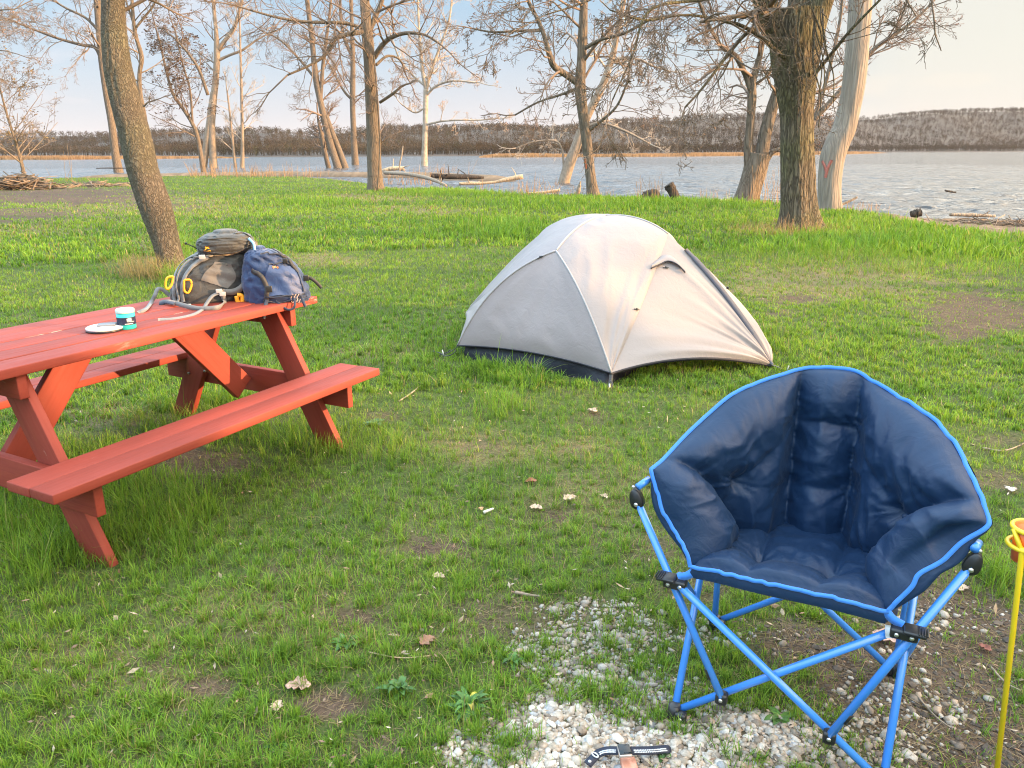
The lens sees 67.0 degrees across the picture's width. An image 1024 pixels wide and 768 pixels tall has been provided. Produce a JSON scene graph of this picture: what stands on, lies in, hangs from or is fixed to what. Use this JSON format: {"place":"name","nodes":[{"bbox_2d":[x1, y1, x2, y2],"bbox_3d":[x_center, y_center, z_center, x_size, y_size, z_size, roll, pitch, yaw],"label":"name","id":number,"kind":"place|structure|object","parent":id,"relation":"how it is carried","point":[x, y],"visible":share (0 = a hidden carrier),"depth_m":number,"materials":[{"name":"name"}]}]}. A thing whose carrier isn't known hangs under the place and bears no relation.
{"place":"outdoors","nodes":[
{"label":"outdoors","id":0,"kind":"place"},
{"bbox_2d":[99,249,184,283],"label":"dry grass","id":1,"kind":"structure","parent":0,"point":[142,269],"depth_m":10.08,"materials":[{"name":"beige plant"}]},
{"bbox_2d":[0,171,1023,767],"bbox_3d":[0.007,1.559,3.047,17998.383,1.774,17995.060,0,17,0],"label":"ground","id":2,"kind":"structure","parent":0,"point":[76,197],"depth_m":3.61,"materials":[{"name":"green plant"}]},
{"bbox_2d":[0,0,57,94],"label":"tree","id":3,"kind":"object","parent":2,"relation":"on","point":[3,19],"visible":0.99,"depth_m":44.18,"materials":[{"name":"brown plant"}]},
{"bbox_2d":[0,37,63,173],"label":"tree","id":4,"kind":"object","parent":2,"relation":"on","point":[14,137],"visible":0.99,"depth_m":45.98,"materials":[{"name":"brown plant"}]},
{"bbox_2d":[0,167,79,190],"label":"brush heap","id":5,"kind":"object","parent":2,"relation":"on","point":[22,181],"visible":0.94,"depth_m":34.65,"materials":[{"name":"brown wood"}]},
{"bbox_2d":[0,0,128,172],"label":"tree","id":6,"kind":"object","parent":2,"relation":"on","point":[116,159],"visible":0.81,"depth_m":85.20,"materials":[{"name":"brown plant"}]},
{"bbox_2d":[60,177,130,187],"bbox_3d":[-20.352,-9.678,37.735,4.695,0.813,3.396,2,17,9],"label":"brush heap","id":7,"kind":"object","parent":2,"relation":"on","point":[99,183],"visible":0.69,"depth_m":37.30,"materials":[{"name":"brown wood"}]},
{"bbox_2d":[82,0,192,117],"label":"tree","id":8,"kind":"object","parent":2,"relation":"on","point":[131,13],"visible":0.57,"depth_m":49.01,"materials":[{"name":"brown plant"}]},
{"bbox_2d":[137,0,225,171],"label":"tree","id":9,"kind":"object","parent":2,"relation":"on","point":[168,47],"visible":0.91,"depth_m":73.77,"materials":[{"name":"brown plant"}]},
{"bbox_2d":[101,0,271,270],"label":"tree","id":10,"kind":"object","parent":2,"relation":"on","point":[151,196],"visible":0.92,"depth_m":9.74,"materials":[{"name":"brown plant"}]},
{"bbox_2d":[0,296,378,567],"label":"picnic table","id":11,"kind":"object","parent":2,"relation":"on","point":[64,351],"visible":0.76,"depth_m":3.42,"materials":[{"name":"red paint"}]},
{"bbox_2d":[85,322,122,333],"bbox_3d":[-1.817,-0.253,3.456,0.158,0.030,0.158,0,17,0],"label":"plate","id":12,"kind":"object","parent":11,"relation":"on","point":[106,328],"visible":0.94,"depth_m":3.42,"materials":[{"name":"white plastic"}]},
{"bbox_2d":[115,307,136,329],"bbox_3d":[-1.738,-0.295,3.484,0.079,0.092,0.079,0,17,0],"label":"jar","id":13,"kind":"object","parent":11,"relation":"on","point":[125,318],"visible":0.98,"depth_m":3.46,"materials":[{"name":"teal plastic"}]},
{"bbox_2d":[137,228,257,320],"bbox_3d":[-1.662,-0.575,4.001,0.486,0.413,0.750,8,19,26],"label":"backpack","id":14,"kind":"object","parent":11,"relation":"on","point":[209,271],"visible":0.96,"depth_m":4.05,"materials":[{"name":"grey fabric"}]},
{"bbox_2d":[241,245,321,318],"bbox_3d":[-1.235,-0.564,4.154,0.420,0.360,0.316,-6,18,-17],"label":"backpack","id":15,"kind":"object","parent":11,"relation":"on","point":[272,275],"visible":0.9,"depth_m":4.05,"materials":[{"name":"blue fabric"}]},
{"bbox_2d":[189,0,281,167],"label":"tree","id":16,"kind":"object","parent":2,"relation":"on","point":[209,147],"visible":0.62,"depth_m":114.29,"materials":[{"name":"beige plant"}]},
{"bbox_2d":[209,0,265,167],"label":"tree","id":17,"kind":"object","parent":2,"relation":"on","point":[241,108],"visible":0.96,"depth_m":115.19,"materials":[{"name":"beige plant"}]},
{"bbox_2d":[264,738,288,751],"bbox_3d":[-0.631,0.972,2.087,0.071,0.019,0.063,6,18,20],"label":"weed plant","id":18,"kind":"object","parent":2,"relation":"on","point":[265,746],"visible":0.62,"depth_m":2.08,"materials":[{"name":"green plant"}]},
{"bbox_2d":[270,700,283,710],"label":"dead leaf","id":19,"kind":"object","parent":2,"relation":"on","point":[279,703],"visible":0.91,"depth_m":2.23,"materials":[{"name":"beige plant"}]},
{"bbox_2d":[243,0,350,167],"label":"tree","id":20,"kind":"object","parent":2,"relation":"on","point":[337,156],"visible":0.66,"depth_m":107.14,"materials":[{"name":"brown plant"}]},
{"bbox_2d":[285,676,310,689],"bbox_3d":[-0.635,0.895,2.307,0.065,0.021,0.066,11,20,34],"label":"dead leaf","id":21,"kind":"object","parent":2,"relation":"on","point":[289,685],"visible":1,"depth_m":2.31,"materials":[{"name":"beige plant"}]},
{"bbox_2d":[300,95,341,167],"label":"tree","id":22,"kind":"object","parent":2,"relation":"on","point":[323,144],"visible":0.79,"depth_m":111.44,"materials":[{"name":"brown plant"}]},
{"bbox_2d":[196,0,484,190],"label":"tree","id":23,"kind":"object","parent":2,"relation":"on","point":[365,27],"visible":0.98,"depth_m":30.02,"materials":[{"name":"brown plant"}]},
{"bbox_2d":[331,633,360,650],"bbox_3d":[-0.549,0.841,2.526,0.104,0.017,0.100,0,17,0],"label":"weed plant","id":24,"kind":"object","parent":2,"relation":"on","point":[340,641],"visible":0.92,"depth_m":2.52,"materials":[{"name":"green plant"}]},
{"bbox_2d":[319,0,377,164],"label":"tree","id":25,"kind":"object","parent":2,"relation":"on","point":[354,155],"visible":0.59,"depth_m":131.36,"materials":[{"name":"brown plant"}]},
{"bbox_2d":[364,418,384,425],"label":"weed plant","id":26,"kind":"object","parent":2,"relation":"on","point":[368,422],"visible":0.55,"depth_m":4.55,"materials":[{"name":"green plant"}]},
{"bbox_2d":[375,676,415,699],"bbox_3d":[-0.339,0.892,2.286,0.108,0.034,0.085,11,20,32],"label":"weed plant","id":27,"kind":"object","parent":2,"relation":"on","point":[404,684],"visible":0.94,"depth_m":2.28,"materials":[{"name":"green plant"}]},
{"bbox_2d":[382,159,408,171],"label":"log","id":28,"kind":"object","parent":2,"relation":"on","point":[393,168],"visible":0.86,"depth_m":53.84,"materials":[{"name":"beige wood"}]},
{"bbox_2d":[368,651,429,657],"bbox_3d":[-0.362,0.856,2.439,0.204,0.011,0.031,2,17,6],"label":"stick","id":29,"kind":"object","parent":2,"relation":"on","point":[396,657],"visible":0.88,"depth_m":2.43,"materials":[{"name":"beige wood"}]},
{"bbox_2d":[399,146,403,175],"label":"branch","id":30,"kind":"object","parent":2,"relation":"on","point":[400,158],"visible":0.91,"depth_m":49.88,"materials":[{"name":"beige wood"}]},
{"bbox_2d":[398,383,422,401],"bbox_3d":[-0.669,0.052,5.171,0.016,0.022,0.455,4,17,13],"label":"stick","id":31,"kind":"object","parent":2,"relation":"on","point":[408,394],"visible":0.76,"depth_m":5.08,"materials":[{"name":"beige wood"}]},
{"bbox_2d":[383,171,446,186],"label":"log","id":32,"kind":"object","parent":2,"relation":"on","point":[414,175],"visible":0.98,"depth_m":43.16,"materials":[{"name":"beige wood"}]},
{"bbox_2d":[419,634,434,644],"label":"dead leaf","id":33,"kind":"object","parent":2,"relation":"on","point":[427,639],"visible":1,"depth_m":2.52,"materials":[{"name":"brown plant"}]},
{"bbox_2d":[432,572,444,577],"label":"dead leaf","id":34,"kind":"object","parent":2,"relation":"on","point":[438,575],"visible":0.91,"depth_m":2.90,"materials":[{"name":"beige plant"}]},
{"bbox_2d":[439,686,492,722],"bbox_3d":[-0.128,0.910,2.226,0.127,0.036,0.170,11,20,34],"label":"weed plant","id":35,"kind":"object","parent":2,"relation":"on","point":[471,697],"visible":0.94,"depth_m":2.22,"materials":[{"name":"green plant"}]},
{"bbox_2d":[49,147,889,229],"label":"dead weeds","id":36,"kind":"object","parent":2,"relation":"on","point":[391,181],"visible":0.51,"depth_m":31.90,"materials":[{"name":"brown plant"}]},
{"bbox_2d":[483,508,493,513],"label":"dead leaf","id":37,"kind":"object","parent":2,"relation":"on","point":[488,510],"visible":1,"depth_m":3.44,"materials":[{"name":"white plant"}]},
{"bbox_2d":[0,174,1023,267],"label":"grass","id":38,"kind":"structure","parent":2,"relation":"on","point":[908,237],"depth_m":16.38,"materials":[{"name":"green plant"}]},
{"bbox_2d":[0,281,1023,767],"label":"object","id":39,"kind":"structure","parent":2,"relation":"on","point":[834,673],"depth_m":2.50,"materials":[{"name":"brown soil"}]},
{"bbox_2d":[502,651,523,670],"bbox_3d":[0.003,0.860,2.425,0.076,0.019,0.085,15,22,41],"label":"weed plant","id":40,"kind":"object","parent":2,"relation":"on","point":[513,658],"visible":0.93,"depth_m":2.42,"materials":[{"name":"green plant"}]},
{"bbox_2d":[4,272,1023,767],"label":"leaf litter","id":41,"kind":"object","parent":2,"relation":"on","point":[132,670],"visible":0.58,"depth_m":2.42,"materials":[{"name":"beige plant"}]},
{"bbox_2d":[514,590,539,596],"bbox_3d":[0.055,0.757,2.783,0.094,0.012,0.013,5,18,18],"label":"stick","id":42,"kind":"object","parent":2,"relation":"on","point":[522,593],"visible":1,"depth_m":2.78,"materials":[{"name":"beige wood"}]},
{"bbox_2d":[530,504,541,508],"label":"dead leaf","id":43,"kind":"object","parent":2,"relation":"on","point":[537,506],"visible":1,"depth_m":3.46,"materials":[{"name":"beige plant"}]},
{"bbox_2d":[529,189,559,193],"bbox_3d":[1.295,-7.776,31.284,1.302,0.233,0.141,-1,17,-2],"label":"log","id":44,"kind":"object","parent":2,"relation":"on","point":[554,190],"visible":0.59,"depth_m":31.25,"materials":[{"name":"beige wood"}]},
{"bbox_2d":[563,494,576,500],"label":"dead leaf","id":45,"kind":"object","parent":2,"relation":"on","point":[572,496],"visible":0.92,"depth_m":3.55,"materials":[{"name":"beige plant"}]},
{"bbox_2d":[439,0,737,195],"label":"tree","id":46,"kind":"object","parent":2,"relation":"on","point":[582,46],"visible":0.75,"depth_m":26.78,"materials":[{"name":"brown plant"}]},
{"bbox_2d":[433,214,788,390],"bbox_3d":[0.717,-0.847,6.373,2.704,1.087,2.804,0,17,0],"label":"tent","id":47,"kind":"object","parent":2,"relation":"on","point":[606,298],"visible":0.98,"depth_m":5.67,"materials":[{"name":"fabric"}]},
{"bbox_2d":[642,189,660,196],"bbox_3d":[4.710,-6.310,26.302,0.678,0.637,0.617,0,17,0],"label":"stump","id":48,"kind":"object","parent":2,"relation":"on","point":[651,194],"visible":0.24,"depth_m":26.07,"materials":[{"name":"brown wood"}]},
{"bbox_2d":[658,753,670,762],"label":"weed plant","id":49,"kind":"object","parent":2,"relation":"on","point":[661,756],"visible":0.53,"depth_m":2.03,"materials":[{"name":"green plant"}]},
{"bbox_2d":[664,182,681,199],"bbox_3d":[5.365,-6.225,25.502,0.714,0.859,0.365,0,17,0],"label":"stump","id":50,"kind":"object","parent":2,"relation":"on","point":[670,189],"visible":0.72,"depth_m":25.34,"materials":[{"name":"brown wood"}]},
{"bbox_2d":[454,0,961,230],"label":"tree","id":51,"kind":"object","parent":2,"relation":"on","point":[793,39],"visible":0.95,"depth_m":14.07,"materials":[{"name":"brown plant"}]},
{"bbox_2d":[420,594,1022,767],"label":"gravel","id":52,"kind":"structure","parent":2,"relation":"on","point":[681,753],"depth_m":2.15,"materials":[{"name":"grey gravel"}]},
{"bbox_2d":[584,744,671,766],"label":"watch","id":53,"kind":"object","parent":52,"relation":"on","point":[621,750],"visible":1,"depth_m":2.01,"materials":[{"name":"black fabric"}]},
{"bbox_2d":[620,756,637,767],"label":"charger","id":54,"kind":"object","parent":52,"relation":"on","point":[628,762],"visible":0.8,"depth_m":1.98,"materials":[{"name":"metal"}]},
{"bbox_2d":[645,0,869,200],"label":"tree","id":55,"kind":"object","parent":2,"relation":"on","point":[762,156],"visible":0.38,"depth_m":24.95,"materials":[{"name":"brown plant"}]},
{"bbox_2d":[764,706,794,724],"bbox_3d":[0.749,0.933,2.167,0.077,0.013,0.079,8,19,26],"label":"weed plant","id":56,"kind":"object","parent":2,"relation":"on","point":[775,719],"visible":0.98,"depth_m":2.17,"materials":[{"name":"green plant"}]},
{"bbox_2d":[629,365,992,767],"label":"camping chair","id":57,"kind":"object","parent":2,"relation":"on","point":[827,489],"visible":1,"depth_m":2.10,"materials":[{"name":"blue fabric"}]},
{"bbox_2d":[817,0,871,209],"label":"dead tree","id":58,"kind":"object","parent":2,"relation":"on","point":[834,150],"visible":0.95,"depth_m":20.21,"materials":[{"name":"beige wood"}]},
{"bbox_2d":[842,196,857,204],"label":"branch","id":59,"kind":"object","parent":2,"relation":"on","point":[850,200],"visible":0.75,"depth_m":21.92,"materials":[{"name":"beige wood"}]},
{"bbox_2d":[872,628,895,642],"bbox_3d":[1.217,0.824,2.526,0.075,0.020,0.075,0,17,0],"label":"dead leaf","id":60,"kind":"object","parent":2,"relation":"on","point":[893,640],"visible":0.37,"depth_m":2.52,"materials":[{"name":"beige plant"}]},
{"bbox_2d":[752,574,1023,767],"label":"soil clods","id":61,"kind":"object","parent":2,"relation":"on","point":[945,693],"visible":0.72,"depth_m":2.31,"materials":[{"name":"brown soil"}]},
{"bbox_2d":[814,0,962,127],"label":"tree","id":62,"kind":"object","parent":2,"relation":"on","point":[893,35],"visible":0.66,"depth_m":33.60,"materials":[{"name":"brown plant"}]},
{"bbox_2d":[910,208,922,217],"bbox_3d":[10.488,-4.437,20.086,0.267,0.248,0.230,0,17,0],"label":"stump","id":63,"kind":"object","parent":2,"relation":"on","point":[916,213],"visible":0.94,"depth_m":20.02,"materials":[{"name":"brown wood"}]},
{"bbox_2d":[915,693,950,727],"bbox_3d":[1.190,0.927,2.199,0.015,0.008,0.143,-3,17,-10],"label":"stick","id":64,"kind":"object","parent":2,"relation":"on","point":[924,704],"visible":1,"depth_m":2.20,"materials":[{"name":"beige wood"}]},
{"bbox_2d":[958,584,969,590],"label":"dead leaf","id":65,"kind":"object","parent":2,"relation":"on","point":[964,586],"visible":0.69,"depth_m":2.81,"materials":[{"name":"beige plant"}]},
{"bbox_2d":[949,209,995,216],"bbox_3d":[12.136,-4.492,20.383,1.196,0.206,0.099,0,17,0],"label":"log","id":66,"kind":"object","parent":2,"relation":"on","point":[968,214],"visible":0.94,"depth_m":20.36,"materials":[{"name":"beige wood"}]},
{"bbox_2d":[924,211,1023,226],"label":"brush heap","id":67,"kind":"object","parent":2,"relation":"on","point":[1003,222],"visible":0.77,"depth_m":19.17,"materials":[{"name":"brown wood"}]},
{"bbox_2d":[979,643,991,650],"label":"dead leaf","id":68,"kind":"object","parent":2,"relation":"on","point":[986,646],"visible":1,"depth_m":2.48,"materials":[{"name":"plant"}]},
{"bbox_2d":[983,443,1023,450],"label":"stick","id":69,"kind":"object","parent":2,"relation":"on","point":[1005,450],"visible":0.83,"depth_m":4.11,"materials":[{"name":"beige wood"}]},
{"bbox_2d":[991,666,1020,690],"bbox_3d":[1.486,0.892,2.341,0.018,0.012,0.121,-3,17,-8],"label":"stick","id":70,"kind":"object","parent":2,"relation":"on","point":[997,674],"visible":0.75,"depth_m":2.35,"materials":[{"name":"beige wood"}]},
{"bbox_2d":[994,518,1023,767],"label":"stake","id":71,"kind":"object","parent":2,"relation":"on","point":[1019,547],"visible":0.96,"depth_m":1.80,"materials":[{"name":"yellow metal"}]},
{"bbox_2d":[1010,520,1023,562],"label":"cup","id":72,"kind":"object","parent":71,"relation":"attached to","point":[1014,554],"visible":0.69,"depth_m":1.77,"materials":[{"name":"orange plastic"}]},
{"bbox_2d":[1005,486,1016,491],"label":"dead leaf","id":73,"kind":"object","parent":2,"relation":"on","point":[1012,489],"visible":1,"depth_m":3.60,"materials":[{"name":"white plant"}]},
{"bbox_2d":[0,229,1023,434],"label":"grass","id":74,"kind":"structure","parent":0,"point":[497,374],"depth_m":6.63,"materials":[{"name":"green plant"}]},
{"bbox_2d":[0,152,1023,220],"bbox_3d":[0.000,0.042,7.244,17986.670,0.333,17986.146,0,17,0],"label":"river","id":75,"kind":"structure","parent":0,"point":[901,183],"depth_m":76.39,"materials":[{"name":"grey liquid"}]},
{"bbox_2d":[96,167,125,168],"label":"branch","id":76,"kind":"object","parent":75,"relation":"on","point":[110,168],"visible":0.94,"depth_m":78.93,"materials":[{"name":"grey wood"}]},
{"bbox_2d":[0,155,247,159],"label":"reeds","id":77,"kind":"object","parent":75,"relation":"in","point":[49,157],"visible":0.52,"depth_m":302.41,"materials":[{"name":"beige plant"}]},
{"bbox_2d":[376,0,512,165],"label":"tree","id":78,"kind":"object","parent":75,"relation":"in","point":[426,124],"visible":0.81,"depth_m":120.84,"materials":[{"name":"beige plant"}]},
{"bbox_2d":[430,166,483,184],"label":"log","id":79,"kind":"object","parent":75,"relation":"on","point":[454,176],"visible":0.97,"depth_m":51.09,"materials":[{"name":"brown wood"}]},
{"bbox_2d":[459,167,522,184],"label":"log","id":80,"kind":"object","parent":75,"relation":"on","point":[515,177],"visible":0.98,"depth_m":41.56,"materials":[{"name":"beige wood"}]},
{"bbox_2d":[495,0,692,182],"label":"tree","id":81,"kind":"object","parent":75,"relation":"in","point":[568,163],"visible":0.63,"depth_m":52.56,"materials":[{"name":"beige plant"}]},
{"bbox_2d":[479,152,779,157],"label":"reeds","id":82,"kind":"object","parent":75,"relation":"in","point":[532,154],"visible":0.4,"depth_m":310.77,"materials":[{"name":"beige plant"}]},
{"bbox_2d":[815,151,880,154],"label":"reeds","id":83,"kind":"object","parent":75,"relation":"in","point":[855,152],"visible":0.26,"depth_m":468.84,"materials":[{"name":"beige plant"}]},
{"bbox_2d":[0,106,1023,155],"bbox_3d":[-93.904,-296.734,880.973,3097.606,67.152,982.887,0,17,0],"label":"woods","id":84,"kind":"object","parent":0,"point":[275,145],"visible":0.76,"depth_m":693.49,"materials":[{"name":"brown plant"}]},
{"bbox_2d":[0,111,1023,156],"bbox_3d":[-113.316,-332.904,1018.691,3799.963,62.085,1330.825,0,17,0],"label":"hills","id":85,"kind":"structure","parent":0,"point":[940,122],"depth_m":868.28,"materials":[{"name":"brown plant"}]},
{"bbox_2d":[0,0,1023,136],"label":"sky","id":86,"kind":"structure","parent":0,"point":[982,67],"materials":[{"name":"white"}]},
{"bbox_2d":[575,181,580,194],"bbox_3d":[2.465,-7.339,29.123,0.266,0.586,0.227,0,17,0],"label":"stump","id":87,"kind":"object","parent":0,"point":[578,189],"visible":0.76,"depth_m":29.06,"materials":[{"name":"beige wood"}]},
{"bbox_2d":[705,216,851,236],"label":"dry grass","id":88,"kind":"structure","parent":0,"point":[749,226],"depth_m":14.87,"materials":[{"name":"beige plant"}]}
]}

